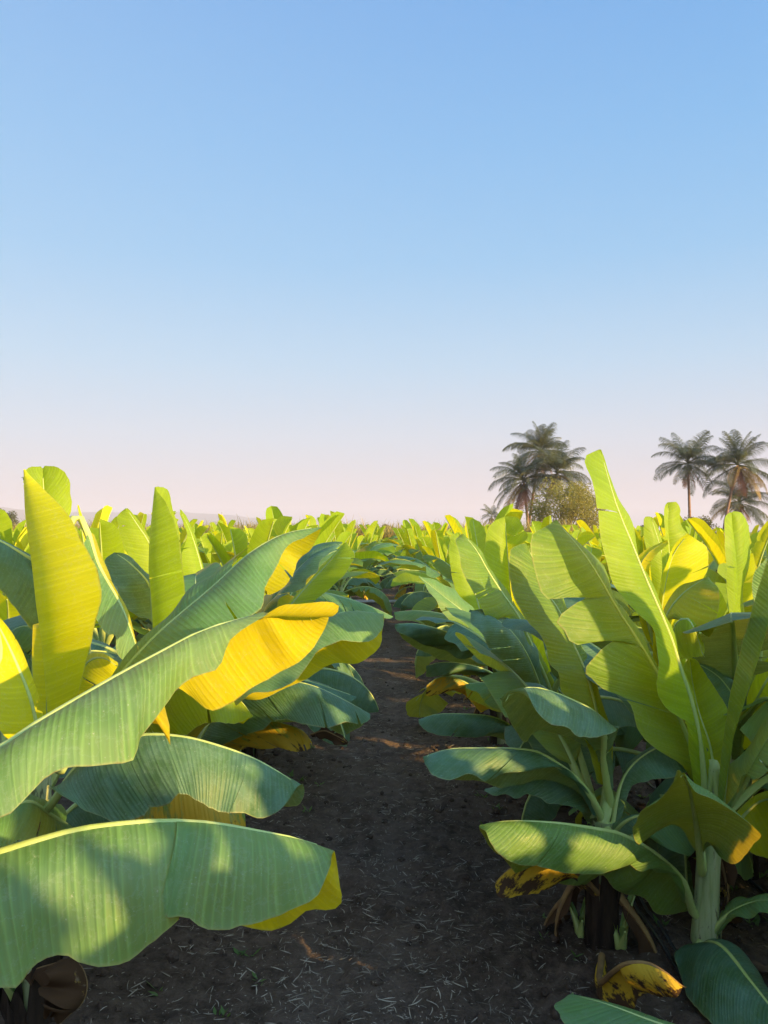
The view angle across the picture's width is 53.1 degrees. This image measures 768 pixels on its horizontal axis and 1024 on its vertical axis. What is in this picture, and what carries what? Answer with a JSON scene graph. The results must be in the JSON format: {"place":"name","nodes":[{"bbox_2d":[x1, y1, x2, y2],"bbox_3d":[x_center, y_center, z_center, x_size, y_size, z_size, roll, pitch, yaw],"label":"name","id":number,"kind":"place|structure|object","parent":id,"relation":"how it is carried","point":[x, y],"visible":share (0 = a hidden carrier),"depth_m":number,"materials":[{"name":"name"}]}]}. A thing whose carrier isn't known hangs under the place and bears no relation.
{"place":"outdoors","nodes":[
{"label":"outdoors","id":0,"kind":"place"},
{"bbox_2d":[0,507,25,524],"bbox_3d":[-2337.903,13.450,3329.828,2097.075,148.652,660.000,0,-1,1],"label":"hills","id":1,"kind":"structure","parent":0,"point":[20,514],"depth_m":3186.55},
{"bbox_2d":[70,511,182,528],"bbox_3d":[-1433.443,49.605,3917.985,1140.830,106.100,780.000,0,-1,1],"label":"hills","id":2,"kind":"structure","parent":0,"point":[90,516],"depth_m":3731.64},
{"bbox_2d":[147,511,307,527],"bbox_3d":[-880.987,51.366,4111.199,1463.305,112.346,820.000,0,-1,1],"label":"hills","id":3,"kind":"structure","parent":0,"point":[205,517],"depth_m":3900.75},
{"bbox_2d":[12,514,580,538],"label":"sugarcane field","id":4,"kind":"structure","parent":0,"point":[389,533],"depth_m":42.24,"materials":[{"name":"plant"}]},
{"bbox_2d":[0,532,767,1023],"bbox_3d":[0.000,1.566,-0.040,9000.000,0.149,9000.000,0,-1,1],"label":"ground","id":5,"kind":"structure","parent":0,"point":[300,948],"depth_m":3.04,"materials":[{"name":"brown soil"}]},
{"bbox_2d":[3,509,18,526],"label":"tree","id":6,"kind":"object","parent":5,"relation":"on","point":[12,517],"visible":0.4,"depth_m":201.53,"materials":[{"name":"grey plant"}]},
{"bbox_2d":[0,509,25,545],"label":"banana plant","id":7,"kind":"object","parent":5,"relation":"on","point":[7,535],"visible":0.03,"depth_m":11.02,"materials":[{"name":"green plant"}]},
{"bbox_2d":[3,981,22,1001],"bbox_3d":[-1.154,1.417,2.387,0.247,0.409,0.234,0,-1,11],"label":"banana sucker","id":8,"kind":"object","parent":5,"relation":"on","point":[9,992],"visible":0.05,"depth_m":2.34,"materials":[{"name":"green plant"}]},
{"bbox_2d":[0,527,148,742],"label":"banana plant","id":9,"kind":"object","parent":5,"relation":"on","point":[8,609],"visible":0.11,"depth_m":5.09,"materials":[{"name":"green plant"}]},
{"bbox_2d":[21,504,140,625],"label":"banana plant","id":10,"kind":"object","parent":5,"relation":"on","point":[104,513],"visible":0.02,"depth_m":10.82,"materials":[{"name":"green plant"}]},
{"bbox_2d":[79,511,176,694],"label":"banana plant","id":11,"kind":"object","parent":5,"relation":"on","point":[109,540],"visible":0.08,"depth_m":6.50,"materials":[{"name":"green plant"}]},
{"bbox_2d":[135,633,143,641],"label":"banana plant","id":12,"kind":"object","parent":5,"relation":"on","point":[139,637],"depth_m":9.76,"materials":[{"name":"green plant"}]},
{"bbox_2d":[93,525,210,644],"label":"banana plant","id":13,"kind":"object","parent":5,"relation":"on","point":[147,624],"depth_m":8.33,"materials":[{"name":"green plant"}]},
{"bbox_2d":[0,466,320,1023],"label":"banana plant","id":14,"kind":"object","parent":5,"relation":"on","point":[58,589],"visible":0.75,"depth_m":2.24,"materials":[{"name":"green plant"}]},
{"bbox_2d":[25,958,87,1023],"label":"dead banana leaf","id":15,"kind":"object","parent":14,"relation":"attached to","point":[63,989],"visible":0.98,"depth_m":2.19,"materials":[{"name":"brown plant"}]},
{"bbox_2d":[125,513,207,548],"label":"banana plant","id":16,"kind":"object","parent":5,"relation":"on","point":[183,535],"visible":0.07,"depth_m":13.85,"materials":[{"name":"green plant"}]},
{"bbox_2d":[134,512,203,637],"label":"banana plant","id":17,"kind":"object","parent":5,"relation":"on","point":[142,517],"visible":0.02,"depth_m":11.84,"materials":[{"name":"green plant"}]},
{"bbox_2d":[0,602,341,987],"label":"banana plant","id":18,"kind":"object","parent":5,"relation":"on","point":[108,894],"visible":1,"depth_m":1.45,"materials":[{"name":"green plant"}]},
{"bbox_2d":[179,520,207,540],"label":"banana plant","id":19,"kind":"object","parent":5,"relation":"on","point":[200,531],"visible":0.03,"depth_m":15.26,"materials":[{"name":"green plant"}]},
{"bbox_2d":[184,523,207,535],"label":"banana plant","id":20,"kind":"object","parent":5,"relation":"on","point":[194,528],"visible":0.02,"depth_m":22.31,"materials":[{"name":"green plant"}]},
{"bbox_2d":[200,532,233,565],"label":"banana plant","id":21,"kind":"object","parent":5,"relation":"on","point":[207,546],"visible":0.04,"depth_m":10.90,"materials":[{"name":"green plant"}]},
{"bbox_2d":[59,487,383,827],"bbox_3d":[-0.937,0.815,3.697,1.886,1.837,1.815,0,-1,1],"label":"banana plant","id":22,"kind":"object","parent":5,"relation":"on","point":[151,583],"visible":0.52,"depth_m":3.27,"materials":[{"name":"green plant"}]},
{"bbox_2d":[310,727,347,744],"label":"dead banana leaf","id":23,"kind":"object","parent":22,"relation":"attached to","point":[332,736],"visible":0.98,"depth_m":4.01,"materials":[{"name":"brown plant"}]},
{"bbox_2d":[210,520,235,536],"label":"banana plant","id":24,"kind":"object","parent":5,"relation":"on","point":[231,523],"visible":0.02,"depth_m":23.96,"materials":[{"name":"green plant"}]},
{"bbox_2d":[198,514,251,562],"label":"banana plant","id":25,"kind":"object","parent":5,"relation":"on","point":[223,526],"visible":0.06,"depth_m":11.90,"materials":[{"name":"green plant"}]},
{"bbox_2d":[202,522,249,547],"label":"banana plant","id":26,"kind":"object","parent":5,"relation":"on","point":[214,527],"visible":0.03,"depth_m":17.87,"materials":[{"name":"green plant"}]},
{"bbox_2d":[247,528,254,537],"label":"banana plant","id":27,"kind":"object","parent":5,"relation":"on","point":[250,531],"depth_m":15.29,"materials":[{"name":"green plant"}]},
{"bbox_2d":[113,510,393,757],"bbox_3d":[-0.917,0.875,5.099,1.962,1.788,1.998,0,-1,1],"label":"banana plant","id":28,"kind":"object","parent":5,"relation":"on","point":[328,574],"visible":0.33,"depth_m":4.60,"materials":[{"name":"green plant"}]},
{"bbox_2d":[132,516,382,685],"bbox_3d":[-1.070,1.041,6.623,2.024,2.022,2.407,1,-2,-34],"label":"banana plant","id":29,"kind":"object","parent":5,"relation":"on","point":[265,530],"visible":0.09,"depth_m":6.56,"materials":[{"name":"green plant"}]},
{"bbox_2d":[211,506,362,611],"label":"banana plant","id":30,"kind":"object","parent":5,"relation":"on","point":[328,526],"visible":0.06,"depth_m":9.66,"materials":[{"name":"green plant"}]},
{"bbox_2d":[286,527,348,597],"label":"banana plant","id":31,"kind":"object","parent":5,"relation":"on","point":[328,591],"visible":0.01,"depth_m":7.62,"materials":[{"name":"green plant"}]},
{"bbox_2d":[289,523,388,613],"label":"banana plant","id":32,"kind":"object","parent":5,"relation":"on","point":[363,555],"visible":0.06,"depth_m":10.97,"materials":[{"name":"green plant"}]},
{"bbox_2d":[305,514,380,590],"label":"banana plant","id":33,"kind":"object","parent":5,"relation":"on","point":[343,537],"visible":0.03,"depth_m":12.51,"materials":[{"name":"green plant"}]},
{"bbox_2d":[342,524,367,599],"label":"banana plant","id":34,"kind":"object","parent":5,"relation":"on","point":[357,542],"visible":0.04,"depth_m":17.38,"materials":[{"name":"green plant"}]},
{"bbox_2d":[317,511,396,615],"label":"banana plant","id":35,"kind":"object","parent":5,"relation":"on","point":[380,598],"visible":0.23,"depth_m":13.48,"materials":[{"name":"green plant"}]},
{"bbox_2d":[345,526,392,580],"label":"banana plant","id":36,"kind":"object","parent":5,"relation":"on","point":[380,531],"visible":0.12,"depth_m":23.20,"materials":[{"name":"green plant"}]},
{"bbox_2d":[343,527,395,595],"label":"banana plant","id":37,"kind":"object","parent":5,"relation":"on","point":[387,551],"visible":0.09,"depth_m":15.25,"materials":[{"name":"green plant"}]},
{"bbox_2d":[347,521,393,590],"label":"banana plant","id":38,"kind":"object","parent":5,"relation":"on","point":[370,530],"visible":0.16,"depth_m":19.16,"materials":[{"name":"green plant"}]},
{"bbox_2d":[359,524,387,563],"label":"banana plant","id":39,"kind":"object","parent":5,"relation":"on","point":[363,529],"visible":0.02,"depth_m":29.53,"materials":[{"name":"green plant"}]},
{"bbox_2d":[356,600,395,603],"bbox_3d":[0.306,1.947,16.685,2.206,0.096,0.126,0,-1,3],"label":"cross pipe","id":40,"kind":"object","parent":5,"relation":"on","point":[373,601],"depth_m":16.69,"materials":[{"name":"grey plastic"}]},
{"bbox_2d":[363,532,388,577],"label":"banana plant","id":41,"kind":"object","parent":5,"relation":"on","point":[386,566],"visible":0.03,"depth_m":25.49,"materials":[{"name":"green plant"}]},
{"bbox_2d":[366,535,386,583],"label":"banana plant","id":42,"kind":"object","parent":5,"relation":"on","point":[374,538],"visible":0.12,"depth_m":21.29,"materials":[{"name":"green plant"}]},
{"bbox_2d":[357,523,396,563],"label":"banana plant","id":43,"kind":"object","parent":5,"relation":"on","point":[391,538],"visible":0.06,"depth_m":31.27,"materials":[{"name":"green plant"}]},
{"bbox_2d":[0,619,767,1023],"bbox_3d":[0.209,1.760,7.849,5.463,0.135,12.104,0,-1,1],"label":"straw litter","id":44,"kind":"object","parent":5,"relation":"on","point":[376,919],"visible":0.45,"depth_m":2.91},
{"bbox_2d":[374,531,403,559],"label":"banana plant","id":45,"kind":"object","parent":5,"relation":"on","point":[399,541],"visible":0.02,"depth_m":27.30,"materials":[{"name":"green plant"}]},
{"bbox_2d":[380,528,401,558],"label":"banana plant","id":46,"kind":"object","parent":5,"relation":"on","point":[395,530],"visible":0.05,"depth_m":28.91,"materials":[{"name":"green plant"}]},
{"bbox_2d":[379,528,423,599],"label":"banana plant","id":47,"kind":"object","parent":5,"relation":"on","point":[410,538],"visible":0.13,"depth_m":18.14,"materials":[{"name":"green plant"}]},
{"bbox_2d":[382,520,433,586],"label":"banana plant","id":48,"kind":"object","parent":5,"relation":"on","point":[406,523],"visible":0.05,"depth_m":22.41,"materials":[{"name":"green plant"}]},
{"bbox_2d":[51,646,767,1023],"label":"soil clods","id":49,"kind":"object","parent":5,"relation":"on","point":[173,958],"visible":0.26,"depth_m":2.94,"materials":[{"name":"brown soil"}]},
{"bbox_2d":[398,530,426,590],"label":"banana plant","id":50,"kind":"object","parent":5,"relation":"on","point":[410,584],"visible":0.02,"depth_m":20.32,"materials":[{"name":"green plant"}]},
{"bbox_2d":[383,519,448,591],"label":"banana plant","id":51,"kind":"object","parent":5,"relation":"on","point":[416,529],"visible":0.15,"depth_m":16.18,"materials":[{"name":"green plant"}]},
{"bbox_2d":[389,521,449,591],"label":"banana plant","id":52,"kind":"object","parent":5,"relation":"on","point":[429,527],"visible":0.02,"depth_m":14.41,"materials":[{"name":"green plant"}]},
{"bbox_2d":[392,535,448,624],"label":"banana plant","id":53,"kind":"object","parent":5,"relation":"on","point":[427,540],"visible":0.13,"depth_m":12.71,"materials":[{"name":"green plant"}]},
{"bbox_2d":[393,527,465,612],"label":"banana plant","id":54,"kind":"object","parent":5,"relation":"on","point":[411,599],"visible":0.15,"depth_m":11.15,"materials":[{"name":"green plant"}]},
{"bbox_2d":[394,515,473,583],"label":"banana plant","id":55,"kind":"object","parent":5,"relation":"on","point":[442,567],"visible":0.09,"depth_m":10.20,"materials":[{"name":"green plant"}]},
{"bbox_2d":[390,553,483,676],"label":"banana plant","id":56,"kind":"object","parent":5,"relation":"on","point":[428,604],"visible":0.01,"depth_m":8.51,"materials":[{"name":"green plant"}]},
{"bbox_2d":[148,706,767,1016],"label":"weeds","id":57,"kind":"object","parent":5,"relation":"on","point":[756,920],"visible":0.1,"depth_m":3.01,"materials":[{"name":"green plant"}]},
{"bbox_2d":[379,503,549,701],"bbox_3d":[1.113,0.904,7.215,1.996,1.994,1.960,1,-2,-37],"label":"banana plant","id":58,"kind":"object","parent":5,"relation":"on","point":[478,538],"visible":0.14,"depth_m":7.39,"materials":[{"name":"green plant"}]},
{"bbox_2d":[394,532,584,744],"bbox_3d":[0.921,1.022,5.699,1.694,1.742,2.022,0,-1,1],"label":"banana plant","id":59,"kind":"object","parent":5,"relation":"on","point":[433,642],"visible":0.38,"depth_m":5.40,"materials":[{"name":"green plant"}]},
{"bbox_2d":[481,504,498,523],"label":"coconut palm","id":60,"kind":"object","parent":5,"relation":"on","point":[490,513],"visible":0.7,"depth_m":109.64,"materials":[{"name":"green plant"}]},
{"bbox_2d":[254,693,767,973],"bbox_3d":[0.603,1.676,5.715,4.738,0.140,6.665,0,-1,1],"label":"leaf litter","id":61,"kind":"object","parent":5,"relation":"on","point":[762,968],"visible":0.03,"depth_m":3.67,"materials":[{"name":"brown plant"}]},
{"bbox_2d":[488,449,556,525],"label":"coconut palm","id":62,"kind":"object","parent":5,"relation":"on","point":[518,467],"visible":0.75,"depth_m":79.42,"materials":[{"name":"green plant"}]},
{"bbox_2d":[502,421,570,522],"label":"coconut palm","id":63,"kind":"object","parent":5,"relation":"on","point":[544,441],"visible":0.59,"depth_m":83.33,"materials":[{"name":"green plant"}]},
{"bbox_2d":[416,516,687,797],"bbox_3d":[1.022,0.886,4.362,1.683,1.729,1.630,0,-1,1],"label":"banana plant","id":64,"kind":"object","parent":5,"relation":"on","point":[521,655],"visible":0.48,"depth_m":4.00,"materials":[{"name":"green plant"}]},
{"bbox_2d":[520,440,590,521],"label":"coconut palm","id":65,"kind":"object","parent":5,"relation":"on","point":[560,463],"visible":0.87,"depth_m":77.49,"materials":[{"name":"green plant"}]},
{"bbox_2d":[522,476,604,531],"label":"tree","id":66,"kind":"object","parent":5,"relation":"on","point":[584,504],"visible":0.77,"depth_m":60.99,"materials":[{"name":"green plant"}]},
{"bbox_2d":[532,515,601,561],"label":"banana plant","id":67,"kind":"object","parent":5,"relation":"on","point":[584,538],"visible":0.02,"depth_m":11.92,"materials":[{"name":"green plant"}]},
{"bbox_2d":[525,526,610,582],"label":"banana plant","id":68,"kind":"object","parent":5,"relation":"on","point":[596,553],"visible":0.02,"depth_m":9.63,"materials":[{"name":"green plant"}]},
{"bbox_2d":[572,530,579,538],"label":"banana plant","id":69,"kind":"object","parent":5,"relation":"on","point":[575,533],"visible":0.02,"depth_m":18.27,"materials":[{"name":"green plant"}]},
{"bbox_2d":[569,897,584,937],"bbox_3d":[0.758,1.559,2.957,0.103,0.172,0.109,0,-1,1],"label":"banana sucker","id":70,"kind":"object","parent":5,"relation":"on","point":[579,926],"visible":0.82,"depth_m":2.97,"materials":[{"name":"green plant"}]},
{"bbox_2d":[572,524,599,544],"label":"banana plant","id":71,"kind":"object","parent":5,"relation":"on","point":[575,527],"visible":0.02,"depth_m":21.94,"materials":[{"name":"green plant"}]},
{"bbox_2d":[423,543,753,1008],"bbox_3d":[0.737,0.955,3.086,1.172,1.660,1.545,-1,-2,35],"label":"banana plant","id":72,"kind":"object","parent":5,"relation":"on","point":[570,738],"visible":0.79,"depth_m":2.88,"materials":[{"name":"green plant"}]},
{"bbox_2d":[584,525,600,545],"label":"banana plant","id":73,"kind":"object","parent":5,"relation":"on","point":[596,533],"visible":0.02,"depth_m":15.91,"materials":[{"name":"green plant"}]},
{"bbox_2d":[583,493,608,530],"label":"tree","id":74,"kind":"object","parent":5,"relation":"on","point":[593,509],"visible":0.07,"depth_m":65.46,"materials":[{"name":"green plant"}]},
{"bbox_2d":[576,520,642,548],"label":"banana plant","id":75,"kind":"object","parent":5,"relation":"on","point":[583,525],"visible":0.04,"depth_m":14.08,"materials":[{"name":"yellow plant"}]},
{"bbox_2d":[504,502,719,897],"bbox_3d":[1.273,0.847,4.043,1.313,1.790,1.864,-1,-2,37],"label":"banana plant","id":76,"kind":"object","parent":5,"relation":"on","point":[677,556],"visible":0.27,"depth_m":3.37,"materials":[{"name":"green plant"}]},
{"bbox_2d":[554,992,673,1023],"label":"banana plant","id":77,"kind":"object","parent":5,"relation":"on","point":[571,1008],"visible":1,"depth_m":1.95,"materials":[{"name":"green plant"}]},
{"bbox_2d":[586,517,658,560],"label":"banana plant","id":78,"kind":"object","parent":5,"relation":"on","point":[639,543],"visible":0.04,"depth_m":11.89,"materials":[{"name":"green plant"}]},
{"bbox_2d":[479,450,767,1023],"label":"banana plant","id":79,"kind":"object","parent":5,"relation":"on","point":[716,812],"visible":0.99,"depth_m":2.75,"materials":[{"name":"green plant"}]},
{"bbox_2d":[614,895,635,949],"bbox_3d":[0.884,1.539,2.852,0.139,0.231,0.146,0,-1,1],"label":"banana sucker","id":80,"kind":"object","parent":5,"relation":"on","point":[620,941],"visible":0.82,"depth_m":2.87,"materials":[{"name":"green plant"}]},
{"bbox_2d":[570,806,681,979],"bbox_3d":[1.249,2.046,20.090,0.034,0.078,39.701,0,-1,1],"label":"drip pipe","id":81,"kind":"object","parent":5,"relation":"on","point":[657,937],"visible":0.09,"depth_m":2.89,"materials":[{"name":"black plastic"}]},
{"bbox_2d":[582,536,688,661],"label":"banana plant","id":82,"kind":"object","parent":5,"relation":"on","point":[620,600],"visible":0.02,"depth_m":7.18,"materials":[{"name":"green plant"}]},
{"bbox_2d":[634,526,643,535],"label":"banana plant","id":83,"kind":"object","parent":5,"relation":"on","point":[639,529],"depth_m":17.23,"materials":[{"name":"green plant"}]},
{"bbox_2d":[638,896,676,951],"bbox_3d":[1.286,2.052,20.090,0.036,0.064,39.700,0,-1,1],"label":"drip pipe","id":84,"kind":"object","parent":5,"relation":"on","point":[660,926],"visible":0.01,"depth_m":2.95,"materials":[{"name":"black plastic"}]},
{"bbox_2d":[655,512,717,570],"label":"banana plant","id":85,"kind":"object","parent":5,"relation":"on","point":[687,526],"visible":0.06,"depth_m":10.79,"materials":[{"name":"green plant"}]},
{"bbox_2d":[651,430,724,517],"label":"coconut palm","id":86,"kind":"object","parent":5,"relation":"on","point":[687,453],"visible":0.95,"depth_m":81.35,"materials":[{"name":"green plant"}]},
{"bbox_2d":[610,511,767,880],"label":"banana plant","id":87,"kind":"object","parent":5,"relation":"on","point":[722,643],"visible":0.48,"depth_m":3.47,"materials":[{"name":"green plant"}]},
{"bbox_2d":[613,745,766,893],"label":"drip pipe","id":88,"kind":"object","parent":5,"relation":"on","point":[757,887],"visible":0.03,"depth_m":3.44,"materials":[{"name":"black plastic"}]},
{"bbox_2d":[680,516,705,545],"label":"banana plant","id":89,"kind":"object","parent":5,"relation":"on","point":[693,533],"visible":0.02,"depth_m":14.21,"materials":[{"name":"green plant"}]},
{"bbox_2d":[632,539,757,622],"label":"banana plant","id":90,"kind":"object","parent":5,"relation":"on","point":[747,603],"visible":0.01,"depth_m":5.30,"materials":[{"name":"green plant"}]},
{"bbox_2d":[683,515,719,533],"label":"shrub","id":91,"kind":"object","parent":5,"relation":"on","point":[708,522],"visible":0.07,"depth_m":57.24,"materials":[{"name":"green plant"}]},
{"bbox_2d":[687,517,767,583],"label":"banana plant","id":92,"kind":"object","parent":5,"relation":"on","point":[713,541],"visible":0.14,"depth_m":9.05,"materials":[{"name":"yellow plant"}]},
{"bbox_2d":[699,429,767,534],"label":"coconut palm","id":93,"kind":"object","parent":5,"relation":"on","point":[737,457],"visible":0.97,"depth_m":77.38,"materials":[{"name":"green plant"}]},
{"bbox_2d":[716,525,758,570],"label":"banana plant","id":94,"kind":"object","parent":5,"relation":"on","point":[755,529],"visible":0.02,"depth_m":15.34,"materials":[{"name":"green plant"}]},
{"bbox_2d":[708,473,767,526],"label":"coconut palm","id":95,"kind":"object","parent":5,"relation":"on","point":[737,505],"visible":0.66,"depth_m":83.01,"materials":[{"name":"green plant"}]},
{"bbox_2d":[715,527,765,572],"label":"banana plant","id":96,"kind":"object","parent":5,"relation":"on","point":[717,528],"depth_m":12.64,"materials":[{"name":"green plant"}]},
{"bbox_2d":[761,543,767,563],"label":"banana plant","id":97,"kind":"object","parent":5,"relation":"on","point":[766,548],"visible":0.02,"depth_m":11.12,"materials":[{"name":"green plant"}]},
{"bbox_2d":[0,0,767,531],"label":"sky","id":98,"kind":"structure","parent":0,"point":[301,258],"materials":[{"name":"blue"}]}
]}

